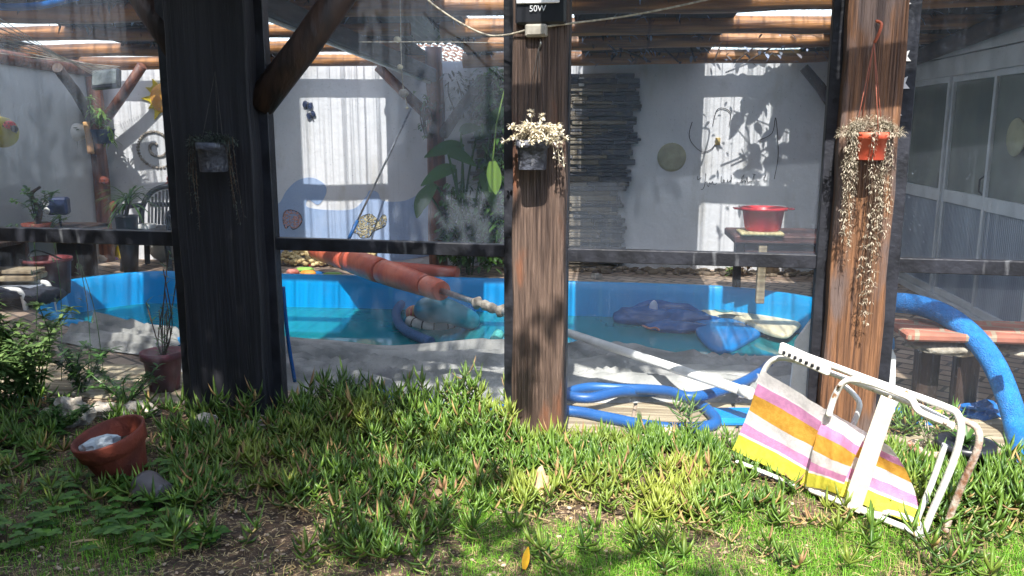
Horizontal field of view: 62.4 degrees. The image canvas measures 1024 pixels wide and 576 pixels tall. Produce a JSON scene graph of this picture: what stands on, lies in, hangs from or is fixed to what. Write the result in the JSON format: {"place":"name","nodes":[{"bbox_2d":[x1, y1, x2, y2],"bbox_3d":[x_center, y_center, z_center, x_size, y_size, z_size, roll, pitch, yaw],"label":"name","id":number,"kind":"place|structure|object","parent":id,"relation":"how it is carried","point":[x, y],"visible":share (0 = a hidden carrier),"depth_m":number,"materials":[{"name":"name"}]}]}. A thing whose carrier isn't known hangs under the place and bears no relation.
{"place":"outdoors","nodes":[
{"label":"outdoors","id":0,"kind":"place"},
{"bbox_2d":[318,42,463,60],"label":"neighbour house","id":1,"kind":"structure","parent":0,"point":[451,56],"depth_m":13.72,"materials":[{"name":"grey paint"}]},
{"bbox_2d":[0,10,831,395],"label":"sky","id":2,"kind":"structure","parent":0,"point":[771,13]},
{"bbox_2d":[1,360,1004,452],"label":"front path","id":3,"kind":"structure","parent":0,"point":[664,413],"depth_m":4.60,"materials":[{"name":"stone"}]},
{"bbox_2d":[40,340,121,392],"bbox_3d":[-2.465,0.455,4.811,0.496,0.307,0.291,8,13,36],"label":"tall weed","id":4,"kind":"object","parent":3,"relation":"on","point":[74,370],"visible":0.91,"depth_m":4.78,"materials":[{"name":"green plant"}]},
{"bbox_2d":[139,250,181,393],"bbox_3d":[-1.996,0.188,4.786,0.251,0.837,0.274,-2,11,-10],"label":"potted plant","id":5,"kind":"object","parent":3,"relation":"on","point":[168,357],"visible":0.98,"depth_m":4.79,"materials":[{"name":"brown plant"}]},
{"bbox_2d":[373,361,772,432],"bbox_3d":[0.403,0.592,4.489,2.380,0.136,0.843,-1,11,-6],"label":"pool hose","id":6,"kind":"object","parent":3,"relation":"on","point":[591,392],"visible":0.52,"depth_m":4.45,"materials":[{"name":"plastic"}]},
{"bbox_2d":[713,407,748,426],"bbox_3d":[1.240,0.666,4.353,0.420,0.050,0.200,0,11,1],"label":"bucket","id":7,"kind":"object","parent":3,"relation":"on","point":[732,416],"visible":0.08,"depth_m":4.30,"materials":[{"name":"blue plastic"}]},
{"bbox_2d":[789,319,895,411],"bbox_3d":[1.637,0.415,4.175,0.502,0.700,0.030,2,11,11],"label":"leaning board","id":8,"kind":"object","parent":3,"relation":"on","point":[798,378],"visible":0.2,"depth_m":4.18,"materials":[{"name":"white plastic"}]},
{"bbox_2d":[895,293,1023,461],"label":"foam noodle","id":9,"kind":"object","parent":3,"relation":"on","point":[984,350],"visible":0.71,"depth_m":4.26,"materials":[{"name":"plastic"}]},
{"bbox_2d":[0,396,1023,575],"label":"garden soil bed","id":10,"kind":"object","parent":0,"point":[299,523],"visible":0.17,"depth_m":3.10,"materials":[{"name":"soil"}]},
{"bbox_2d":[0,328,48,415],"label":"tall weed","id":11,"kind":"object","parent":10,"relation":"on","point":[6,387],"visible":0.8,"depth_m":4.38,"materials":[{"name":"green plant"}]},
{"bbox_2d":[0,293,81,406],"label":"tall weed","id":12,"kind":"object","parent":10,"relation":"on","point":[29,387],"visible":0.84,"depth_m":4.44,"materials":[{"name":"green plant"}]},
{"bbox_2d":[16,396,99,431],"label":"tall weed","id":13,"kind":"object","parent":10,"relation":"on","point":[75,414],"visible":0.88,"depth_m":4.16,"materials":[{"name":"green plant"}]},
{"bbox_2d":[53,396,96,427],"bbox_3d":[-2.229,0.647,4.316,0.206,0.196,0.118,1,11,6],"label":"rock","id":14,"kind":"object","parent":10,"relation":"on","point":[72,404],"visible":0.55,"depth_m":4.28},
{"bbox_2d":[0,0,191,414],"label":"glazed screen","id":15,"kind":"object","parent":10,"relation":"on","point":[97,236],"visible":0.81,"depth_m":4.37,"materials":[{"name":"black paint"}]},
{"bbox_2d":[70,414,147,488],"bbox_3d":[-1.702,0.711,3.579,0.296,0.286,0.296,1,11,6],"label":"terracotta pot","id":16,"kind":"object","parent":10,"relation":"on","point":[126,452],"visible":0.82,"depth_m":3.52,"materials":[{"name":"ceramic"}]},
{"bbox_2d":[78,434,120,450],"bbox_3d":[-1.740,0.666,3.557,0.190,0.113,0.095,1,11,6],"label":"pale stone","id":17,"kind":"object","parent":16,"relation":"in","point":[101,441],"visible":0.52,"depth_m":3.52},
{"bbox_2d":[0,427,220,555],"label":"weed stems","id":18,"kind":"object","parent":10,"relation":"on","point":[93,510],"visible":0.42,"depth_m":3.22,"materials":[{"name":"green plant"}]},
{"bbox_2d":[0,422,231,553],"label":"clover weeds","id":19,"kind":"object","parent":10,"relation":"on","point":[113,526],"visible":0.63,"depth_m":3.19,"materials":[{"name":"green plant"}]},
{"bbox_2d":[130,470,174,506],"bbox_3d":[-1.431,0.811,3.384,0.139,0.135,0.134,7,13,34],"label":"rock","id":20,"kind":"object","parent":10,"relation":"on","point":[145,477],"visible":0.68,"depth_m":3.35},
{"bbox_2d":[162,0,274,423],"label":"wooden post","id":21,"kind":"object","parent":10,"relation":"on","point":[225,284],"visible":0.82,"depth_m":4.12,"materials":[{"name":"brown wood"}]},
{"bbox_2d":[128,0,165,56],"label":"knee brace","id":22,"kind":"object","parent":21,"relation":"attached to","point":[151,19],"visible":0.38,"depth_m":4.09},
{"bbox_2d":[185,72,245,226],"bbox_3d":[-1.398,-0.638,3.965,0.289,0.743,0.165,1,11,6],"label":"hanging planter","id":23,"kind":"object","parent":21,"relation":"hanging from","point":[212,156],"visible":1,"depth_m":3.93,"materials":[{"name":"black plastic"}]},
{"bbox_2d":[282,286,296,381],"bbox_3d":[-1.214,0.258,4.597,0.027,0.558,0.125,1,11,4],"label":"thin hose","id":24,"kind":"object","parent":21,"relation":"hanging from","point":[288,338],"visible":0.89,"depth_m":4.58,"materials":[{"name":"blue plastic"}]},
{"bbox_2d":[253,0,355,114],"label":"knee brace","id":25,"kind":"object","parent":21,"relation":"attached to","point":[289,64],"visible":0.93,"depth_m":3.99,"materials":[{"name":"wood"}]},
{"bbox_2d":[253,0,512,429],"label":"glazed screen","id":26,"kind":"object","parent":10,"relation":"on","point":[276,243],"visible":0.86,"depth_m":4.09,"materials":[{"name":"black paint"}]},
{"bbox_2d":[0,424,1022,575],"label":"soil crumbs","id":27,"kind":"object","parent":10,"relation":"on","point":[302,529],"visible":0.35,"depth_m":3.08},
{"bbox_2d":[0,355,1023,575],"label":"ice plant","id":28,"kind":"object","parent":10,"relation":"on","point":[429,449],"depth_m":3.50,"materials":[{"name":"plant"}]},
{"bbox_2d":[0,419,1023,575],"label":"grass","id":29,"kind":"structure","parent":10,"relation":"on","point":[830,552],"depth_m":3.01,"materials":[{"name":"plant"}]},
{"bbox_2d":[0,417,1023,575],"bbox_3d":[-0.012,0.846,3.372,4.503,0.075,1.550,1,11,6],"label":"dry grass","id":30,"kind":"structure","parent":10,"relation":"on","point":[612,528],"depth_m":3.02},
{"bbox_2d":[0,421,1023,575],"bbox_3d":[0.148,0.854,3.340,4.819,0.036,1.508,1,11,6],"label":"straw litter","id":31,"kind":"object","parent":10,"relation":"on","point":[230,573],"visible":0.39,"depth_m":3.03,"materials":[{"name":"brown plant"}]},
{"bbox_2d":[512,0,569,433],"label":"wooden post","id":32,"kind":"object","parent":10,"relation":"on","point":[539,209],"visible":0.79,"depth_m":3.85,"materials":[{"name":"brown wood"}]},
{"bbox_2d":[500,39,569,169],"bbox_3d":[0.103,-0.794,3.628,0.241,0.569,0.245,-9,14,-39],"label":"hanging planter","id":33,"kind":"object","parent":32,"relation":"hanging from","point":[533,143],"visible":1,"depth_m":3.64,"materials":[{"name":"black plastic"}]},
{"bbox_2d":[525,24,547,36],"bbox_3d":[0.106,-1.115,3.660,0.095,0.052,0.054,2,11,11],"label":"junction box","id":34,"kind":"object","parent":32,"relation":"attached to","point":[536,30],"visible":1,"depth_m":3.64,"materials":[{"name":"white plastic"}]},
{"bbox_2d":[547,0,707,26],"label":"cable","id":35,"kind":"object","parent":34,"relation":"attached to","point":[685,4],"visible":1,"depth_m":3.64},
{"bbox_2d":[515,0,566,25],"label":"flood lamp","id":36,"kind":"object","parent":32,"relation":"attached to","point":[549,12],"visible":0.99,"depth_m":3.62,"materials":[{"name":"plastic"}]},
{"bbox_2d":[564,0,845,431],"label":"glazed screen","id":37,"kind":"object","parent":10,"relation":"on","point":[817,261],"visible":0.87,"depth_m":3.76,"materials":[{"name":"black paint"}]},
{"bbox_2d":[732,342,982,538],"bbox_3d":[1.278,0.557,3.323,0.160,0.604,1.030,-8,13,-36],"label":"beach chair","id":38,"kind":"object","parent":10,"relation":"on","point":[790,432],"visible":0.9,"depth_m":3.27,"materials":[{"name":"fabric"}]},
{"bbox_2d":[817,0,909,432],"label":"wooden post","id":39,"kind":"object","parent":10,"relation":"on","point":[849,341],"visible":0.72,"depth_m":3.55,"materials":[{"name":"orange wood"}]},
{"bbox_2d":[836,20,905,329],"bbox_3d":[1.447,-0.444,3.444,0.288,1.265,0.181,1,11,6],"label":"hanging planter","id":40,"kind":"object","parent":39,"relation":"hanging from","point":[869,145],"visible":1,"depth_m":3.41,"materials":[{"name":"plastic"}]},
{"bbox_2d":[907,416,941,459],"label":"weed","id":41,"kind":"object","parent":10,"relation":"on","point":[924,441],"visible":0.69,"depth_m":3.69,"materials":[{"name":"green plant"}]},
{"bbox_2d":[876,0,1023,407],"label":"glazed screen","id":42,"kind":"object","parent":10,"relation":"on","point":[897,264],"visible":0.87,"depth_m":3.60,"materials":[{"name":"black paint"}]},
{"bbox_2d":[934,423,997,474],"bbox_3d":[1.951,0.707,3.643,0.244,0.247,0.244,1,11,6],"label":"flower pot","id":43,"kind":"object","parent":10,"relation":"on","point":[991,446],"visible":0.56,"depth_m":3.62,"materials":[{"name":"plastic"}]},
{"bbox_2d":[0,259,1023,435],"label":"deck","id":44,"kind":"structure","parent":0,"point":[799,284],"depth_m":7.06,"materials":[{"name":"wood"}]},
{"bbox_2d":[0,282,45,305],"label":"storage box","id":45,"kind":"object","parent":44,"relation":"on","point":[26,285],"visible":0.26,"depth_m":7.29,"materials":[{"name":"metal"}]},
{"bbox_2d":[0,267,47,281],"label":"board stack","id":46,"kind":"object","parent":45,"relation":"on","point":[15,274],"visible":0.98,"depth_m":7.25,"materials":[{"name":"brown wood"}]},
{"bbox_2d":[0,286,67,307],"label":"dark cloth heap","id":47,"kind":"object","parent":44,"relation":"on","point":[47,294],"visible":0.81,"depth_m":7.07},
{"bbox_2d":[19,249,72,293],"bbox_3d":[-4.228,-0.158,7.692,0.430,0.427,0.430,1,11,6],"label":"storage bin","id":48,"kind":"object","parent":44,"relation":"on","point":[49,264],"visible":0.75,"depth_m":7.60,"materials":[{"name":"red plastic"}]},
{"bbox_2d":[0,222,108,275],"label":"wall bench","id":49,"kind":"object","parent":44,"relation":"on","point":[12,254],"depth_m":8.61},
{"bbox_2d":[9,185,60,227],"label":"bonsai plant","id":50,"kind":"object","parent":49,"relation":"on","point":[37,215],"visible":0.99,"depth_m":7.95,"materials":[{"name":"green plant"}]},
{"bbox_2d":[43,197,70,227],"bbox_3d":[-4.472,-0.700,8.314,0.222,0.386,0.150,-2,11,-11],"label":"owl ornament","id":51,"kind":"object","parent":49,"relation":"on","point":[61,206],"visible":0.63,"depth_m":8.24,"materials":[{"name":"blue paint"}]},
{"bbox_2d":[52,62,146,261],"bbox_3d":[-4.494,-1.291,8.982,0.835,2.177,1.022,6,13,30],"label":"log post","id":52,"kind":"object","parent":44,"relation":"on","point":[99,164],"visible":0.65,"depth_m":9.21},
{"bbox_2d":[80,95,122,149],"bbox_3d":[-4.384,-1.764,9.000,0.468,0.578,0.287,1,11,6],"label":"hanging planter","id":53,"kind":"object","parent":52,"relation":"hanging from","point":[105,135],"visible":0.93,"depth_m":8.96,"materials":[{"name":"green plant"}]},
{"bbox_2d":[91,68,121,90],"bbox_3d":[-4.197,-2.159,8.740,0.314,0.227,0.133,1,11,6],"label":"flood lamp","id":54,"kind":"object","parent":52,"relation":"attached to","point":[104,79],"visible":0.97,"depth_m":8.70,"materials":[{"name":"plastic"}]},
{"bbox_2d":[58,312,179,354],"bbox_3d":[-2.780,0.410,6.010,1.178,0.342,0.486,5,12,26],"label":"pool cover","id":55,"kind":"object","parent":44,"relation":"on","point":[131,336],"visible":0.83,"depth_m":5.89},
{"bbox_2d":[83,363,165,400],"bbox_3d":[-2.119,0.533,4.644,0.421,0.218,0.397,-4,12,-22],"label":"tall weed","id":56,"kind":"object","parent":44,"relation":"on","point":[143,381],"visible":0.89,"depth_m":4.67,"materials":[{"name":"green plant"}]},
{"bbox_2d":[96,185,167,272],"bbox_3d":[-3.941,-0.604,8.738,0.788,0.912,0.732,-6,13,-30],"label":"spiky plant","id":57,"kind":"object","parent":44,"relation":"on","point":[129,255],"visible":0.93,"depth_m":8.71,"materials":[{"name":"green plant"}]},
{"bbox_2d":[115,184,172,271],"bbox_3d":[-3.810,-0.655,9.076,0.653,0.890,0.635,1,11,6],"label":"plastic chair","id":58,"kind":"object","parent":44,"relation":"on","point":[167,225],"visible":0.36,"depth_m":9.25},
{"bbox_2d":[281,250,376,267],"bbox_3d":[-2.049,-0.338,9.307,1.105,0.179,0.386,1,11,6],"label":"pebble bed","id":59,"kind":"object","parent":44,"relation":"on","point":[295,256],"visible":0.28,"depth_m":9.25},
{"bbox_2d":[375,46,477,265],"bbox_3d":[-0.817,-1.319,8.782,1.181,2.308,0.397,5,12,24],"label":"log post","id":60,"kind":"object","parent":44,"relation":"on","point":[443,128],"visible":0.66,"depth_m":8.71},
{"bbox_2d":[267,0,435,83],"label":"gutter beam","id":61,"kind":"structure","parent":60,"relation":"attached to","point":[286,14],"depth_m":6.62,"materials":[{"name":"grey metal"}]},
{"bbox_2d":[412,91,436,139],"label":"vine","id":62,"kind":"object","parent":60,"relation":"attached to","point":[425,106],"visible":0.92,"depth_m":8.65,"materials":[{"name":"green plant"}]},
{"bbox_2d":[439,71,488,120],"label":"hanging vine","id":63,"kind":"object","parent":60,"relation":"hanging from","point":[472,105],"visible":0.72,"depth_m":8.60,"materials":[{"name":"green plant"}]},
{"bbox_2d":[469,66,503,194],"bbox_3d":[-0.165,-1.572,8.484,0.609,1.287,0.612,1,11,6],"label":"climbing plant","id":64,"kind":"object","parent":60,"relation":"attached to","point":[485,112],"visible":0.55,"depth_m":8.39,"materials":[{"name":"green plant"}]},
{"bbox_2d":[487,91,503,193],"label":"hanging leaf","id":65,"kind":"object","parent":64,"relation":"attached to","point":[494,177],"visible":0.91,"depth_m":6.90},
{"bbox_2d":[393,261,459,276],"bbox_3d":[-0.957,-0.193,8.694,0.908,0.118,0.120,5,12,25],"label":"foam tube","id":66,"kind":"object","parent":44,"relation":"on","point":[439,270],"visible":0.62,"depth_m":8.56,"materials":[{"name":"red plastic"}]},
{"bbox_2d":[414,107,503,274],"bbox_3d":[-0.483,-0.943,8.455,0.936,1.691,0.505,1,11,6],"label":"broad leaf plant","id":67,"kind":"object","parent":44,"relation":"on","point":[453,149],"visible":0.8,"depth_m":8.39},
{"bbox_2d":[24,271,894,398],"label":"swimming pool","id":68,"kind":"structure","parent":44,"relation":"in","point":[597,299],"depth_m":8.22,"materials":[{"name":"plastic"}]},
{"bbox_2d":[71,303,799,355],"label":"water","id":69,"kind":"structure","parent":68,"relation":"in","point":[368,326],"depth_m":7.51,"materials":[{"name":"liquid"}]},
{"bbox_2d":[392,300,434,343],"bbox_3d":[-0.935,0.251,7.912,0.380,0.105,2.050,-1,11,-6],"label":"foam noodle","id":70,"kind":"object","parent":69,"relation":"on","point":[402,327],"visible":0.73,"depth_m":7.22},
{"bbox_2d":[405,297,479,329],"bbox_3d":[-0.690,0.216,7.538,0.781,0.366,0.511,7,13,33],"label":"pool float","id":71,"kind":"object","parent":69,"relation":"on","point":[430,314],"visible":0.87,"depth_m":7.32,"materials":[{"name":"teal plastic"}]},
{"bbox_2d":[613,299,719,332],"bbox_3d":[1.375,0.277,7.745,0.963,0.336,1.236,9,14,39],"label":"inflatable animal","id":72,"kind":"object","parent":69,"relation":"on","point":[658,315],"visible":0.91,"depth_m":7.67},
{"bbox_2d":[695,318,763,353],"bbox_3d":[1.909,0.372,7.310,0.629,0.070,1.331,1,11,6],"label":"pool mattress","id":73,"kind":"object","parent":69,"relation":"on","point":[723,335],"visible":0.74,"depth_m":7.11,"materials":[{"name":"blue plastic"}]},
{"bbox_2d":[701,309,800,338],"bbox_3d":[2.207,0.278,7.559,0.584,0.062,1.120,-6,12,-29],"label":"bodyboard","id":74,"kind":"object","parent":69,"relation":"on","point":[781,328],"visible":0.83,"depth_m":7.38,"materials":[{"name":"white plastic"}]},
{"bbox_2d":[434,179,503,273],"bbox_3d":[-0.368,-0.620,8.635,0.877,0.954,0.676,1,11,6],"label":"garden shrub","id":75,"kind":"object","parent":44,"relation":"on","point":[484,226],"visible":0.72,"depth_m":8.52,"materials":[{"name":"green plant"}]},
{"bbox_2d":[181,336,900,406],"bbox_3d":[0.011,0.547,5.208,4.370,0.373,1.275,1,11,6],"label":"pool cover","id":76,"kind":"object","parent":44,"relation":"on","point":[587,363],"visible":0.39,"depth_m":5.04,"materials":[{"name":"plastic"}]},
{"bbox_2d":[308,251,754,398],"bbox_3d":[-0.438,0.049,6.451,0.232,0.231,5.705,-7,13,-33],"label":"closed umbrella","id":77,"kind":"object","parent":76,"relation":"on","point":[381,270],"visible":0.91,"depth_m":6.64,"materials":[{"name":"orange fabric"}]},
{"bbox_2d":[501,265,813,276],"bbox_3d":[1.563,-0.182,8.875,3.375,0.064,0.398,1,11,6],"label":"rubble strip","id":78,"kind":"object","parent":44,"relation":"on","point":[789,272],"visible":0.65,"depth_m":8.80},
{"bbox_2d":[724,227,816,303],"bbox_3d":[2.392,-0.203,7.489,0.942,0.592,0.620,1,11,6],"label":"garden table","id":79,"kind":"object","parent":44,"relation":"on","point":[797,240],"visible":0.43,"depth_m":7.23,"materials":[{"name":"grey wood"}]},
{"bbox_2d":[736,228,784,235],"bbox_3d":[2.131,-0.479,7.262,0.360,0.030,0.300,1,11,6],"label":"straw mat","id":80,"kind":"object","parent":79,"relation":"on","point":[743,231],"visible":0.82,"depth_m":7.13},
{"bbox_2d":[733,205,794,231],"bbox_3d":[2.151,-0.593,7.238,0.505,0.200,0.328,1,11,6],"label":"washing basin","id":81,"kind":"object","parent":80,"relation":"on","point":[761,218],"visible":1,"depth_m":7.14,"materials":[{"name":"red plastic"}]},
{"bbox_2d":[894,318,1023,405],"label":"brick bench","id":82,"kind":"object","parent":44,"relation":"on","point":[930,342],"visible":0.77,"depth_m":4.46,"materials":[{"name":"brick"}]},
{"bbox_2d":[898,26,1023,321],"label":"sliding doors","id":83,"kind":"structure","parent":44,"relation":"on","point":[964,198],"depth_m":6.78,"materials":[{"name":"metal"}]},
{"bbox_2d":[899,76,952,291],"bbox_3d":[3.772,-0.961,7.759,0.036,1.870,0.933,1,11,6],"label":"door leaf","id":84,"kind":"structure","parent":83,"relation":"in","point":[932,97],"depth_m":7.68,"materials":[{"name":"metal"}]},
{"bbox_2d":[932,70,994,310],"bbox_3d":[3.669,-0.794,6.886,0.076,1.870,0.853,1,11,6],"label":"door leaf","id":85,"kind":"structure","parent":83,"relation":"in","point":[971,94],"depth_m":6.90,"materials":[{"name":"metal"}]},
{"bbox_2d":[970,65,1023,321],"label":"door leaf","id":86,"kind":"structure","parent":83,"relation":"in","point":[1001,225],"depth_m":6.18,"materials":[{"name":"metal"}]},
{"bbox_2d":[1006,118,1023,156],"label":"wall plate","id":87,"kind":"object","parent":83,"relation":"attached to","point":[1015,139],"depth_m":5.92,"materials":[{"name":"green ceramic"}]},
{"bbox_2d":[958,399,1000,420],"bbox_3d":[2.472,0.647,4.425,0.311,0.130,0.187,1,11,6],"label":"crumpled bag","id":88,"kind":"object","parent":44,"relation":"on","point":[985,409],"visible":0.71,"depth_m":4.39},
{"label":"ground","id":89,"kind":"structure","parent":0,"visible":0},
{"bbox_2d":[0,64,99,262],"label":"garden wall","id":90,"kind":"structure","parent":89,"relation":"on","point":[40,109],"depth_m":8.51,"materials":[{"name":"grey paint"}]},
{"bbox_2d":[0,115,19,147],"bbox_3d":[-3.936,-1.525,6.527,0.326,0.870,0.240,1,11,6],"label":"decorative plate","id":91,"kind":"object","parent":90,"relation":"attached to","point":[9,132],"visible":1,"depth_m":6.52,"materials":[{"name":"ceramic"}]},
{"bbox_2d":[0,49,92,75],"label":"roof log","id":92,"kind":"object","parent":90,"relation":"on","point":[33,63],"visible":0.62,"depth_m":8.30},
{"bbox_2d":[103,61,827,271],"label":"garden wall","id":93,"kind":"structure","parent":89,"relation":"on","point":[339,144],"depth_m":8.95,"materials":[{"name":"white paint"}]},
{"bbox_2d":[141,79,162,118],"bbox_3d":[-3.860,-2.105,9.329,0.522,0.524,0.050,1,11,6],"label":"sun ornament","id":94,"kind":"object","parent":93,"relation":"attached to","point":[154,98],"visible":0.34,"depth_m":9.33,"materials":[{"name":"yellow paint"}]},
{"bbox_2d":[278,177,428,260],"bbox_3d":[-1.970,-0.759,9.389,2.427,0.928,0.004,1,11,6],"label":"wall mural","id":95,"kind":"object","parent":93,"relation":"attached to","point":[403,222],"depth_m":9.36,"materials":[{"name":"blue paint"}]},
{"bbox_2d":[352,214,386,237],"bbox_3d":[-1.581,-0.687,9.351,0.406,0.276,0.012,1,11,6],"label":"mosaic animal","id":96,"kind":"object","parent":93,"relation":"attached to","point":[376,224],"visible":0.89,"depth_m":9.34},
{"bbox_2d":[347,108,411,238],"bbox_3d":[-1.432,-1.185,9.035,0.778,1.452,0.038,-4,12,-21],"label":"pool pole","id":97,"kind":"object","parent":93,"relation":"attached to","point":[368,197],"visible":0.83,"depth_m":9.03,"materials":[{"name":"metal"}]},
{"bbox_2d":[0,0,1019,61],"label":"pergola roof","id":98,"kind":"structure","parent":93,"relation":"on","point":[421,34],"depth_m":7.14,"materials":[{"name":"wood"}]},
{"bbox_2d":[0,0,78,10],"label":"foam noodle","id":99,"kind":"object","parent":98,"relation":"hanging from","point":[46,4],"visible":1,"depth_m":5.02,"materials":[{"name":"blue plastic"}]},
{"bbox_2d":[0,18,119,73],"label":"hammock","id":100,"kind":"object","parent":98,"relation":"hanging from","point":[61,58],"visible":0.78,"depth_m":6.90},
{"bbox_2d":[0,40,401,58],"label":"roof log","id":101,"kind":"object","parent":98,"relation":"attached to","point":[95,49],"visible":0.45,"depth_m":8.12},
{"bbox_2d":[0,23,410,41],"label":"roof log","id":102,"kind":"object","parent":98,"relation":"attached to","point":[43,33],"visible":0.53,"depth_m":7.23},
{"bbox_2d":[67,54,424,69],"bbox_3d":[-2.883,-2.400,8.962,4.132,0.154,0.146,1,11,6],"label":"roof log","id":103,"kind":"object","parent":98,"relation":"attached to","point":[130,63],"visible":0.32,"depth_m":9.01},
{"bbox_2d":[0,0,1023,23],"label":"roof log","id":104,"kind":"object","parent":98,"relation":"attached to","point":[88,13],"visible":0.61,"depth_m":6.00,"materials":[{"name":"wood"}]},
{"bbox_2d":[462,49,828,67],"bbox_3d":[1.829,-2.303,8.426,4.692,0.184,0.156,1,11,6],"label":"roof log","id":105,"kind":"object","parent":98,"relation":"attached to","point":[497,59],"visible":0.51,"depth_m":8.39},
{"bbox_2d":[800,64,825,103],"bbox_3d":[3.046,-1.925,8.291,0.452,0.529,0.111,1,11,6],"label":"log brace","id":106,"kind":"object","parent":105,"relation":"attached to","point":[815,81],"visible":0.6,"depth_m":8.24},
{"bbox_2d":[577,10,827,66],"bbox_3d":[1.804,-2.336,7.824,2.434,0.557,1.458,1,11,6],"label":"roof vine","id":107,"kind":"object","parent":98,"relation":"on","point":[693,57],"visible":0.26,"depth_m":7.81,"materials":[{"name":"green plant"}]},
{"bbox_2d":[463,33,953,52],"bbox_3d":[1.809,-2.201,7.515,4.517,0.163,0.152,1,11,6],"label":"roof log","id":108,"kind":"object","parent":98,"relation":"attached to","point":[750,40],"visible":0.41,"depth_m":7.49,"materials":[{"name":"wood"}]},
{"bbox_2d":[439,14,998,38],"bbox_3d":[1.688,-2.086,6.702,4.573,0.156,0.158,1,11,6],"label":"roof log","id":109,"kind":"object","parent":98,"relation":"attached to","point":[763,24],"visible":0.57,"depth_m":6.67,"materials":[{"name":"wood"}]},
{"bbox_2d":[917,5,1023,64],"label":"roof log","id":110,"kind":"object","parent":98,"relation":"attached to","point":[1006,21],"visible":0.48,"depth_m":6.38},
{"bbox_2d":[467,73,641,266],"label":"stone cladding","id":111,"kind":"structure","parent":93,"relation":"attached to","point":[604,232],"depth_m":8.88,"materials":[{"name":"stone"}]},
{"bbox_2d":[657,143,685,171],"bbox_3d":[1.671,-1.367,8.831,0.300,0.300,0.032,1,11,6],"label":"round plaque","id":112,"kind":"object","parent":93,"relation":"attached to","point":[671,157],"visible":1,"depth_m":8.82,"materials":[{"name":"green ceramic"}]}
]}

